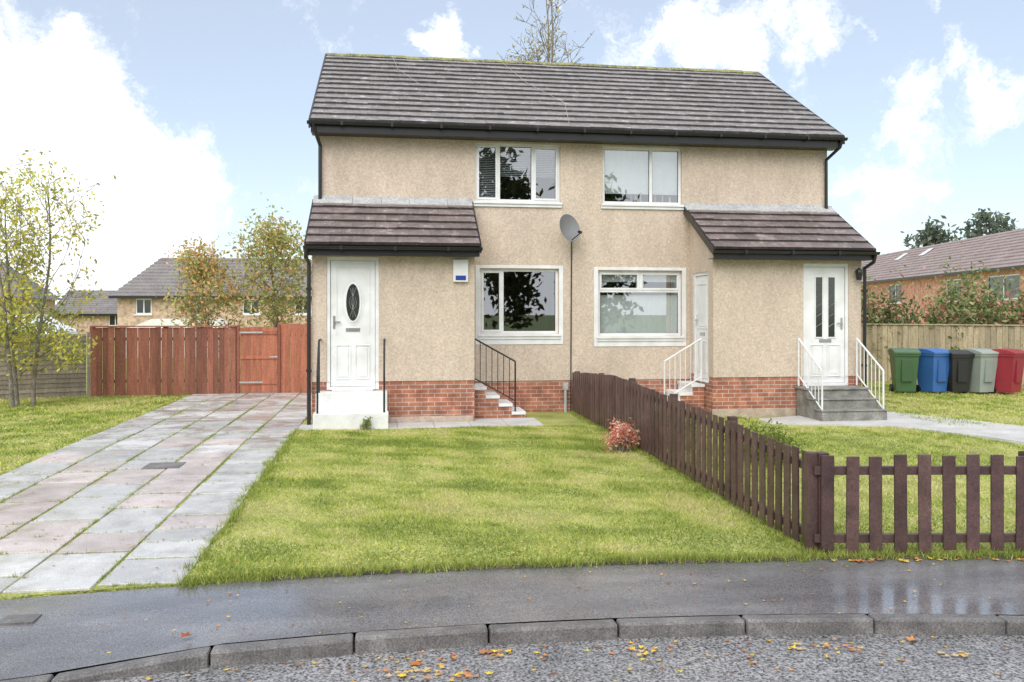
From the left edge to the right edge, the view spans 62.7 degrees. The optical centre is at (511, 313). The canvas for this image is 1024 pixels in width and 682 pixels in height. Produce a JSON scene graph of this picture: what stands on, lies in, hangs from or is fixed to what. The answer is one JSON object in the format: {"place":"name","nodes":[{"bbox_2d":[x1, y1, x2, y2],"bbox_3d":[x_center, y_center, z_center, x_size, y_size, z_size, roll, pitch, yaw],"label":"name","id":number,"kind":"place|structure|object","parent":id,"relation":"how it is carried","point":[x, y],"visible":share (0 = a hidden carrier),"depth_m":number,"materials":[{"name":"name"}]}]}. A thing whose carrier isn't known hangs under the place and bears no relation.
{"place":"outdoors","nodes":[
{"label":"outdoors","id":0,"kind":"place"},
{"bbox_2d":[0,394,187,472],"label":"lawn grass","id":1,"kind":"structure","parent":0,"point":[145,399],"depth_m":15.44,"materials":[{"name":"green plant"}]},
{"bbox_2d":[0,392,311,593],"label":"driveway","id":2,"kind":"structure","parent":0,"point":[103,541],"depth_m":9.07,"materials":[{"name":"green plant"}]},
{"bbox_2d":[141,462,185,468],"bbox_3d":[-4.379,1.927,10.584,0.450,0.030,0.400,0,0,-8],"label":"manhole cover","id":3,"kind":"object","parent":2,"relation":"on","point":[164,465],"visible":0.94,"depth_m":10.55,"materials":[{"name":"metal"}]},
{"bbox_2d":[298,418,543,430],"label":"house path","id":4,"kind":"structure","parent":0,"point":[486,422],"depth_m":14.47,"materials":[{"name":"concrete"}]},
{"bbox_2d":[313,388,387,429],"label":"front steps","id":5,"kind":"structure","parent":4,"relation":"on","point":[350,409],"depth_m":14.00,"materials":[{"name":"white paint"}]},
{"bbox_2d":[316,339,321,413],"bbox_3d":[-3.231,1.046,14.075,0.034,1.227,0.697,0,0,-8],"label":"handrail","id":6,"kind":"object","parent":5,"relation":"on","point":[318,373],"visible":1,"depth_m":13.85,"materials":[{"name":"black metal"}]},
{"bbox_2d":[383,338,384,412],"bbox_3d":[-2.162,1.046,14.229,0.034,1.227,0.697,0,0,-8],"label":"handrail","id":7,"kind":"object","parent":5,"relation":"on","point":[384,375],"visible":1,"depth_m":13.89,"materials":[{"name":"black metal"}]},
{"bbox_2d":[0,559,1023,679],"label":"pavement","id":8,"kind":"structure","parent":0,"point":[64,632],"depth_m":5.84,"materials":[{"name":"grey asphalt"}]},
{"bbox_2d":[0,614,41,624],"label":"stopcock cover","id":9,"kind":"object","parent":8,"relation":"on","point":[19,619],"visible":1,"depth_m":5.49,"materials":[{"name":"metal"}]},
{"bbox_2d":[0,337,1023,599],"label":"lawn","id":10,"kind":"structure","parent":0,"point":[552,419],"depth_m":8.67,"materials":[{"name":"green plant"}]},
{"bbox_2d":[0,298,54,320],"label":"walls","id":11,"kind":"structure","parent":10,"relation":"on","point":[50,303],"depth_m":53.09,"materials":[{"name":"concrete"}]},
{"bbox_2d":[0,262,61,299],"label":"roof","id":12,"kind":"structure","parent":11,"relation":"on","point":[52,296],"depth_m":52.22,"materials":[{"name":"grey tile"}]},
{"bbox_2d":[0,286,78,334],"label":"garden bush","id":13,"kind":"object","parent":10,"relation":"on","point":[39,304],"visible":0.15,"depth_m":22.66,"materials":[{"name":"green plant"}]},
{"bbox_2d":[7,314,78,335],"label":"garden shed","id":14,"kind":"structure","parent":10,"relation":"on","point":[67,328],"depth_m":36.47,"materials":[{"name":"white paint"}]},
{"bbox_2d":[0,332,90,398],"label":"lap panel fence","id":15,"kind":"object","parent":10,"relation":"on","point":[65,382],"visible":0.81,"depth_m":19.07,"materials":[{"name":"wood"}]},
{"bbox_2d":[0,149,118,408],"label":"yellow birch tree","id":16,"kind":"object","parent":10,"relation":"on","point":[8,335],"visible":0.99,"depth_m":17.13,"materials":[{"name":"green plant"}]},
{"bbox_2d":[55,316,116,337],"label":"walls","id":17,"kind":"structure","parent":10,"relation":"on","point":[102,321],"depth_m":65.92,"materials":[{"name":"concrete"}]},
{"bbox_2d":[55,290,116,313],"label":"roof","id":18,"kind":"structure","parent":17,"relation":"attached to","point":[103,305],"depth_m":67.30,"materials":[{"name":"grey tile"}]},
{"bbox_2d":[59,314,116,315],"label":"gutter","id":19,"kind":"object","parent":18,"relation":"attached to","point":[92,314],"visible":0.29,"depth_m":65.58,"materials":[{"name":"black plastic"}]},
{"bbox_2d":[110,316,116,324],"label":"window glass","id":20,"kind":"object","parent":17,"relation":"in","point":[112,320],"visible":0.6,"depth_m":66.28,"materials":[{"name":"grey glass"}]},
{"bbox_2d":[90,325,235,395],"bbox_3d":[-8.125,1.145,19.680,3.330,1.710,0.225,0,0,-8],"label":"timber fence","id":21,"kind":"object","parent":10,"relation":"on","point":[191,360],"visible":0.92,"depth_m":19.62,"materials":[{"name":"brown wood"}]},
{"bbox_2d":[131,319,229,357],"bbox_3d":[-14.767,1.175,37.275,4.600,1.850,2.000,0,0,-8],"label":"conservatory","id":22,"kind":"object","parent":10,"relation":"on","point":[157,322],"visible":0.2,"depth_m":36.23,"materials":[{"name":"white paint"}]},
{"bbox_2d":[155,232,264,327],"bbox_3d":[-9.230,-0.229,26.259,3.467,4.571,3.613,0,0,-8],"label":"autumn tree","id":23,"kind":"object","parent":10,"relation":"on","point":[201,269],"visible":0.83,"depth_m":26.12,"materials":[{"name":"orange plant"}]},
{"bbox_2d":[117,298,311,327],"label":"walls","id":24,"kind":"structure","parent":10,"relation":"on","point":[126,311],"depth_m":49.13,"materials":[{"name":"concrete"}]},
{"bbox_2d":[109,258,311,295],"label":"roof","id":25,"kind":"structure","parent":24,"relation":"on","point":[153,279],"depth_m":50.61,"materials":[{"name":"grey tile"}]},
{"bbox_2d":[108,296,311,298],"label":"gutter","id":26,"kind":"object","parent":25,"relation":"attached to","point":[143,297],"visible":0.36,"depth_m":48.65,"materials":[{"name":"black plastic"}]},
{"bbox_2d":[134,299,311,314],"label":"window frames","id":27,"kind":"structure","parent":24,"relation":"attached to","point":[144,313],"depth_m":49.73,"materials":[{"name":"white plastic"}]},
{"bbox_2d":[137,300,306,312],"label":"window glass","id":28,"kind":"object","parent":27,"relation":"in","point":[140,306],"visible":0.4,"depth_m":49.42,"materials":[{"name":"glass"}]},
{"bbox_2d":[226,192,311,372],"bbox_3d":[-7.397,-0.877,26.791,3.367,5.859,3.969,0,0,15],"label":"autumn tree","id":29,"kind":"object","parent":10,"relation":"on","point":[279,237],"visible":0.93,"depth_m":26.27,"materials":[{"name":"green plant"}]},
{"bbox_2d":[278,323,311,392],"bbox_3d":[-4.915,1.113,20.155,1.360,1.775,0.199,0,0,-8],"label":"timber fence","id":30,"kind":"object","parent":10,"relation":"on","point":[293,357],"visible":0.53,"depth_m":20.03,"materials":[{"name":"brown wood"}]},
{"bbox_2d":[236,324,279,393],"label":"garden gate","id":31,"kind":"structure","parent":30,"relation":"attached to","point":[256,359],"depth_m":19.90,"materials":[{"name":"brown wood"}]},
{"bbox_2d":[359,416,372,430],"bbox_3d":[-2.386,1.810,13.711,0.233,0.266,0.136,0,0,-8],"label":"weed clump","id":32,"kind":"object","parent":10,"relation":"on","point":[366,425],"visible":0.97,"depth_m":13.71,"materials":[{"name":"green plant"}]},
{"bbox_2d":[475,383,525,418],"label":"side steps","id":33,"kind":"structure","parent":10,"relation":"on","point":[490,404],"depth_m":15.29,"materials":[{"name":"red brick"}]},
{"bbox_2d":[475,338,515,411],"bbox_3d":[-0.312,1.143,15.312,0.780,1.393,0.030,0,0,-8],"label":"side railing","id":34,"kind":"object","parent":33,"relation":"on","point":[509,358],"visible":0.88,"depth_m":15.33,"materials":[{"name":"black metal"}]},
{"bbox_2d":[496,0,593,62],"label":"bare tree","id":35,"kind":"object","parent":10,"relation":"on","point":[548,48],"visible":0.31,"depth_m":29.86,"materials":[{"name":"brown plant"}]},
{"bbox_2d":[312,136,860,423],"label":"walls","id":36,"kind":"structure","parent":10,"relation":"on","point":[432,349],"depth_m":16.08,"materials":[{"name":"beige paint"}]},
{"bbox_2d":[327,257,378,389],"bbox_3d":[-2.753,0.175,14.546,0.890,2.290,0.100,0,0,-8],"label":"front door","id":37,"kind":"structure","parent":36,"relation":"attached to","point":[354,357],"depth_m":14.55,"materials":[{"name":"white plastic"}]},
{"bbox_2d":[333,288,359,330],"bbox_3d":[-2.857,-0.065,14.509,0.457,0.761,0.053,0,0,-8],"label":"front door ironmongery","id":38,"kind":"object","parent":37,"relation":"attached to","point":[350,329],"visible":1,"depth_m":14.54,"materials":[{"name":"metal"}]},
{"bbox_2d":[346,284,359,320],"bbox_3d":[-2.753,-0.188,14.548,0.230,0.640,0.001,0,0,-8],"label":"front door glazing","id":39,"kind":"structure","parent":37,"relation":"attached to","point":[357,299],"depth_m":14.55,"materials":[{"name":"black glass"}]},
{"bbox_2d":[453,259,467,281],"bbox_3d":[-0.900,-0.745,14.730,0.260,0.390,0.075,0,0,-8],"label":"alarm box","id":40,"kind":"object","parent":36,"relation":"attached to","point":[460,270],"visible":1,"depth_m":14.70,"materials":[{"name":"white plastic"}]},
{"bbox_2d":[473,143,561,207],"bbox_3d":[0.111,-2.655,16.194,1.720,1.230,0.175,0,0,-8],"label":"window frame","id":41,"kind":"object","parent":36,"relation":"attached to","point":[497,201],"visible":0.98,"depth_m":16.18,"materials":[{"name":"white plastic"}]},
{"bbox_2d":[479,147,554,196],"bbox_3d":[0.090,-2.698,16.341,1.520,1.036,0.023,0,0,-8],"label":"window blind","id":42,"kind":"object","parent":41,"relation":"attached to","point":[512,167],"depth_m":16.33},
{"bbox_2d":[475,265,562,344],"bbox_3d":[0.140,-0.160,16.203,1.710,1.520,0.185,0,0,-8],"label":"ground window frame","id":43,"kind":"object","parent":36,"relation":"attached to","point":[500,336],"visible":1,"depth_m":16.17,"materials":[{"name":"white plastic"}]},
{"bbox_2d":[562,382,567,411],"bbox_3d":[1.032,1.630,16.258,0.100,0.580,0.090,0,0,-8],"label":"service pipe","id":44,"kind":"object","parent":36,"relation":"attached to","point":[565,386],"visible":1,"depth_m":16.22,"materials":[{"name":"grey plastic"}]},
{"bbox_2d":[559,214,581,241],"bbox_3d":[1.180,-1.620,16.000,0.436,0.538,0.595,0,0,18],"label":"satellite dish","id":45,"kind":"object","parent":36,"relation":"attached to","point":[570,228],"visible":1,"depth_m":15.99,"materials":[{"name":"grey metal"}]},
{"bbox_2d":[313,195,835,212],"bbox_3d":[1.419,-2.107,16.256,10.286,0.183,0.194,0,0,-8],"label":"lead flashing","id":46,"kind":"object","parent":36,"relation":"attached to","point":[468,202],"visible":0.91,"depth_m":15.97,"materials":[{"name":"grey metal"}]},
{"bbox_2d":[310,56,843,136],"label":"roof tiles","id":47,"kind":"object","parent":36,"relation":"on","point":[371,89],"visible":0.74,"depth_m":17.44,"materials":[{"name":"grey tile"}]},
{"bbox_2d":[392,56,568,121],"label":"roof cables","id":48,"kind":"object","parent":47,"relation":"on","point":[515,73],"visible":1,"depth_m":17.80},
{"bbox_2d":[327,53,758,73],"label":"ridge tiles","id":49,"kind":"object","parent":47,"relation":"on","point":[536,62],"visible":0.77,"depth_m":19.69,"materials":[{"name":"grey tile"}]},
{"bbox_2d":[304,123,876,424],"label":"downpipes","id":50,"kind":"object","parent":36,"relation":"attached to","point":[309,289],"visible":0.94,"depth_m":15.56,"materials":[{"name":"black plastic"}]},
{"bbox_2d":[306,202,875,251],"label":"porch roof tiles","id":51,"kind":"object","parent":36,"relation":"attached to","point":[345,224],"visible":1,"depth_m":15.37,"materials":[{"name":"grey tile"}]},
{"bbox_2d":[303,53,879,260],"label":"fascias and gutters","id":52,"kind":"object","parent":36,"relation":"attached to","point":[482,133],"visible":0.93,"depth_m":15.69,"materials":[{"name":"black plastic"}]},
{"bbox_2d":[389,408,795,422],"bbox_3d":[1.573,1.880,15.129,7.490,0.240,0.029,0,0,-8],"label":"plinth base","id":53,"kind":"object","parent":36,"relation":"attached to","point":[764,412],"visible":0.56,"depth_m":15.45,"materials":[{"name":"grey concrete"}]},
{"bbox_2d":[600,150,676,332],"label":"net curtains","id":54,"kind":"object","parent":36,"relation":"attached to","point":[626,171],"visible":0.97,"depth_m":16.68,"materials":[{"name":"white fabric"}]},
{"bbox_2d":[594,267,685,346],"bbox_3d":[2.516,-0.125,16.546,1.870,1.550,0.185,0,0,-8],"label":"ground window frame","id":55,"kind":"object","parent":36,"relation":"attached to","point":[646,339],"visible":1,"depth_m":16.54,"materials":[{"name":"white plastic"}]},
{"bbox_2d":[677,293,677,332],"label":"ground window seals","id":56,"kind":"object","parent":55,"relation":"attached to","point":[677,312],"visible":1,"depth_m":16.71,"materials":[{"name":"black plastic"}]},
{"bbox_2d":[601,146,683,209],"bbox_3d":[2.561,-2.655,16.547,1.670,1.230,0.175,0,0,-8],"label":"window frame","id":57,"kind":"object","parent":36,"relation":"attached to","point":[650,205],"visible":1,"depth_m":16.55,"materials":[{"name":"white plastic"}]},
{"bbox_2d":[630,192,670,202],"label":"window ornaments","id":58,"kind":"object","parent":57,"relation":"attached to","point":[654,198],"depth_m":16.66},
{"bbox_2d":[648,151,677,202],"bbox_3d":[2.554,-2.705,16.598,1.500,1.020,0.008,0,0,-8],"label":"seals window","id":59,"kind":"structure","parent":57,"relation":"attached to","point":[677,176],"depth_m":16.70,"materials":[{"name":"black plastic"}]},
{"bbox_2d":[694,272,708,382],"bbox_3d":[3.643,0.260,16.084,0.100,2.080,0.800,0,0,-8],"label":"side door","id":60,"kind":"structure","parent":36,"relation":"attached to","point":[701,299],"depth_m":16.11,"materials":[{"name":"white plastic"}]},
{"bbox_2d":[803,263,847,385],"bbox_3d":[5.883,0.215,15.790,0.910,2.290,0.100,0,0,-8],"label":"front door","id":61,"kind":"structure","parent":36,"relation":"attached to","point":[831,358],"depth_m":15.79,"materials":[{"name":"white plastic"}]},
{"bbox_2d":[816,277,834,336],"bbox_3d":[5.883,-0.115,15.793,0.380,1.120,0.001,0,0,-8],"label":"front door glazing","id":62,"kind":"structure","parent":61,"relation":"attached to","point":[831,309],"depth_m":15.80,"materials":[{"name":"black glass"}]},
{"bbox_2d":[816,283,842,341],"bbox_3d":[5.963,-0.011,15.780,0.539,1.112,0.053,0,0,-8],"label":"front door ironmongery","id":63,"kind":"object","parent":61,"relation":"attached to","point":[829,340],"visible":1,"depth_m":15.79,"materials":[{"name":"metal"}]},
{"bbox_2d":[855,268,862,279],"bbox_3d":[6.472,-0.735,15.733,0.129,0.230,0.181,0,0,-31],"label":"wall lantern","id":64,"kind":"object","parent":36,"relation":"attached to","point":[858,272],"depth_m":15.67,"materials":[{"name":"black metal"}]},
{"bbox_2d":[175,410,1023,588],"bbox_3d":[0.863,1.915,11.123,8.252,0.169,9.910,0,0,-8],"label":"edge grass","id":65,"kind":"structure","parent":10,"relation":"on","point":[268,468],"depth_m":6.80,"materials":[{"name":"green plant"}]},
{"bbox_2d":[598,417,640,452],"bbox_3d":[1.531,1.703,11.690,0.567,0.522,0.487,0,0,28],"label":"heather plant","id":66,"kind":"object","parent":10,"relation":"on","point":[618,434],"visible":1,"depth_m":11.64,"materials":[{"name":"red plant"}]},
{"bbox_2d":[666,381,704,414],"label":"side steps","id":67,"kind":"structure","parent":10,"relation":"on","point":[692,394],"depth_m":15.85,"materials":[{"name":"white paint"}]},
{"bbox_2d":[664,338,701,397],"bbox_3d":[3.216,1.153,15.820,0.750,1.373,0.030,0,0,-8],"label":"side railing","id":68,"kind":"object","parent":67,"relation":"on","point":[690,345],"visible":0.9,"depth_m":15.82,"materials":[{"name":"white metal"}]},
{"bbox_2d":[572,371,828,553],"bbox_3d":[1.885,1.508,11.577,0.155,1.085,9.344,0,0,-8],"label":"picket fence","id":69,"kind":"object","parent":10,"relation":"on","point":[600,399],"visible":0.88,"depth_m":9.31,"materials":[{"name":"brown wood"}]},
{"bbox_2d":[706,414,805,464],"bbox_3d":[3.255,1.640,11.190,1.111,0.639,2.150,0,0,-8],"label":"box hedge","id":70,"kind":"object","parent":10,"relation":"on","point":[778,437],"visible":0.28,"depth_m":10.84,"materials":[{"name":"green plant"}]},
{"bbox_2d":[586,415,1023,555],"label":"lawn grass","id":71,"kind":"structure","parent":10,"relation":"on","point":[1002,444],"depth_m":11.42,"materials":[{"name":"green plant"}]},
{"bbox_2d":[861,266,895,365],"bbox_3d":[9.879,0.118,24.618,2.473,3.881,2.008,0,0,23],"label":"cotoneaster bush","id":72,"kind":"object","parent":10,"relation":"on","point":[868,295],"visible":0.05,"depth_m":24.28,"materials":[{"name":"green plant"}]},
{"bbox_2d":[861,270,916,380],"bbox_3d":[10.768,0.427,24.101,2.254,3.291,2.369,0,0,-8],"label":"cotoneaster bush","id":73,"kind":"object","parent":10,"relation":"on","point":[880,320],"visible":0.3,"depth_m":23.74,"materials":[{"name":"green plant"}]},
{"bbox_2d":[888,348,920,391],"bbox_3d":[9.393,1.377,20.146,0.590,1.075,0.700,0,0,12],"label":"wheelie bin","id":74,"kind":"object","parent":10,"relation":"on","point":[904,362],"visible":0.99,"depth_m":19.89,"materials":[{"name":"plastic"}]},
{"bbox_2d":[804,451,1023,552],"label":"picket fence","id":75,"kind":"object","parent":10,"relation":"on","point":[924,470],"visible":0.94,"depth_m":6.92,"materials":[{"name":"brown wood"}]},
{"bbox_2d":[882,257,973,372],"bbox_3d":[11.485,0.232,23.465,2.511,3.680,1.900,0,0,-8],"label":"cotoneaster bush","id":76,"kind":"object","parent":10,"relation":"on","point":[934,314],"visible":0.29,"depth_m":23.48,"materials":[{"name":"green plant"}]},
{"bbox_2d":[915,348,949,392],"bbox_3d":[10.038,1.377,20.087,0.590,1.075,0.700,0,0,-20],"label":"wheelie bin","id":77,"kind":"object","parent":10,"relation":"on","point":[933,370],"visible":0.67,"depth_m":19.86,"materials":[{"name":"plastic"}]},
{"bbox_2d":[900,215,969,248],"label":"pine tree","id":78,"kind":"object","parent":10,"relation":"on","point":[929,235],"visible":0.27,"depth_m":79.62,"materials":[{"name":"green plant"}]},
{"bbox_2d":[861,323,1023,387],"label":"close board fence","id":79,"kind":"object","parent":10,"relation":"on","point":[992,336],"visible":0.24,"depth_m":22.59,"materials":[{"name":"beige wood"}]},
{"bbox_2d":[861,381,1023,427],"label":"lawn grass","id":80,"kind":"structure","parent":10,"relation":"on","point":[966,399],"depth_m":17.51,"materials":[{"name":"green plant"}]},
{"bbox_2d":[861,268,1023,343],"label":"walls","id":81,"kind":"structure","parent":10,"relation":"on","point":[919,286],"depth_m":58.66,"materials":[{"name":"orange brick"}]},
{"bbox_2d":[861,228,1023,281],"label":"roof","id":82,"kind":"structure","parent":81,"relation":"attached to","point":[1001,249],"depth_m":58.13,"materials":[{"name":"tile"}]},
{"bbox_2d":[895,248,932,259],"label":"skylights","id":83,"kind":"object","parent":82,"relation":"on","point":[923,253],"visible":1,"depth_m":65.71,"materials":[{"name":"white glass"}]},
{"bbox_2d":[861,265,1023,283],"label":"gutter","id":84,"kind":"object","parent":82,"relation":"attached to","point":[957,273],"visible":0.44,"depth_m":54.64,"materials":[{"name":"black plastic"}]},
{"bbox_2d":[889,274,1019,303],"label":"window frames","id":85,"kind":"structure","parent":81,"relation":"attached to","point":[1005,299],"depth_m":48.87,"materials":[{"name":"white plastic"}]},
{"bbox_2d":[889,275,1019,301],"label":"window glass","id":86,"kind":"object","parent":81,"relation":"in","point":[1015,283],"visible":0.35,"depth_m":48.89,"materials":[{"name":"glass"}]},
{"bbox_2d":[941,350,974,392],"bbox_3d":[10.586,1.394,20.065,0.572,1.043,0.679,0,0,-4],"label":"wheelie bin","id":87,"kind":"object","parent":10,"relation":"on","point":[960,369],"visible":0.58,"depth_m":19.80,"materials":[{"name":"plastic"}]},
{"bbox_2d":[933,236,1021,349],"bbox_3d":[12.609,-0.039,22.802,2.227,4.193,2.468,0,0,39],"label":"cotoneaster bush","id":88,"kind":"object","parent":10,"relation":"on","point":[966,310],"visible":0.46,"depth_m":22.84,"materials":[{"name":"green plant"}]},
{"bbox_2d":[961,348,998,392],"bbox_3d":[11.103,1.377,19.988,0.590,1.075,0.700,0,0,-18],"label":"wheelie bin","id":89,"kind":"object","parent":10,"relation":"on","point":[984,369],"visible":0.62,"depth_m":19.73,"materials":[{"name":"plastic"}]},
{"bbox_2d":[955,208,1020,238],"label":"pine tree","id":90,"kind":"object","parent":10,"relation":"on","point":[982,216],"visible":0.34,"depth_m":78.04,"materials":[{"name":"green plant"}]},
{"bbox_2d":[971,267,1023,385],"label":"cotoneaster bush","id":91,"kind":"object","parent":10,"relation":"on","point":[1014,320],"visible":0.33,"depth_m":22.06,"materials":[{"name":"green plant"}]},
{"bbox_2d":[988,348,1023,393],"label":"wheelie bin","id":92,"kind":"object","parent":10,"relation":"on","point":[1009,371],"visible":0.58,"depth_m":19.64,"materials":[{"name":"plastic"}]},
{"bbox_2d":[0,614,1023,680],"bbox_3d":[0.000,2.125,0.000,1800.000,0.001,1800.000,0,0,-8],"label":"curb","id":93,"kind":"structure","parent":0,"point":[212,646],"depth_m":5.56,"materials":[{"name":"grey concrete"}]},
{"bbox_2d":[263,555,1023,580],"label":"edging stones","id":94,"kind":"object","parent":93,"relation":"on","point":[584,564],"visible":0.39,"depth_m":6.69,"materials":[{"name":"concrete"}]},
{"bbox_2d":[0,0,1023,304],"label":"sky","id":95,"kind":"structure","parent":0,"point":[196,109],"materials":[{"name":"blue"}]},
{"bbox_2d":[94,633,1023,681],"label":"road","id":96,"kind":"structure","parent":0,"point":[983,660],"depth_m":5.04,"materials":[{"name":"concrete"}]},
{"bbox_2d":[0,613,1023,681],"bbox_3d":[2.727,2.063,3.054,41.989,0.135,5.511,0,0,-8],"label":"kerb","id":97,"kind":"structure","parent":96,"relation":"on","point":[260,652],"depth_m":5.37,"materials":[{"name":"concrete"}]},
{"bbox_2d":[15,404,1023,681],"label":"fallen leaves","id":98,"kind":"object","parent":96,"relation":"on","point":[457,674],"visible":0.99,"depth_m":5.19,"materials":[{"name":"orange plant"}]},
{"bbox_2d":[758,411,1023,444],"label":"garden path","id":99,"kind":"structure","parent":0,"point":[1010,433],"depth_m":14.29,"materials":[{"name":"concrete"}]},
{"bbox_2d":[798,338,822,409],"bbox_3d":[5.388,1.178,15.194,0.034,1.444,0.894,0,0,-8],"label":"front railing","id":100,"kind":"object","parent":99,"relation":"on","point":[813,359],"visible":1,"depth_m":15.20,"materials":[{"name":"white metal"}]},
{"bbox_2d":[795,385,888,420],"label":"front steps","id":101,"kind":"structure","parent":99,"relation":"on","point":[850,403],"depth_m":15.08,"materials":[{"name":"grey concrete"}]},
{"bbox_2d":[856,338,883,408],"bbox_3d":[6.536,1.178,15.359,0.034,1.444,0.894,0,0,-8],"label":"front railing","id":102,"kind":"object","parent":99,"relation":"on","point":[876,362],"visible":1,"depth_m":15.35,"materials":[{"name":"white metal"}]}
]}

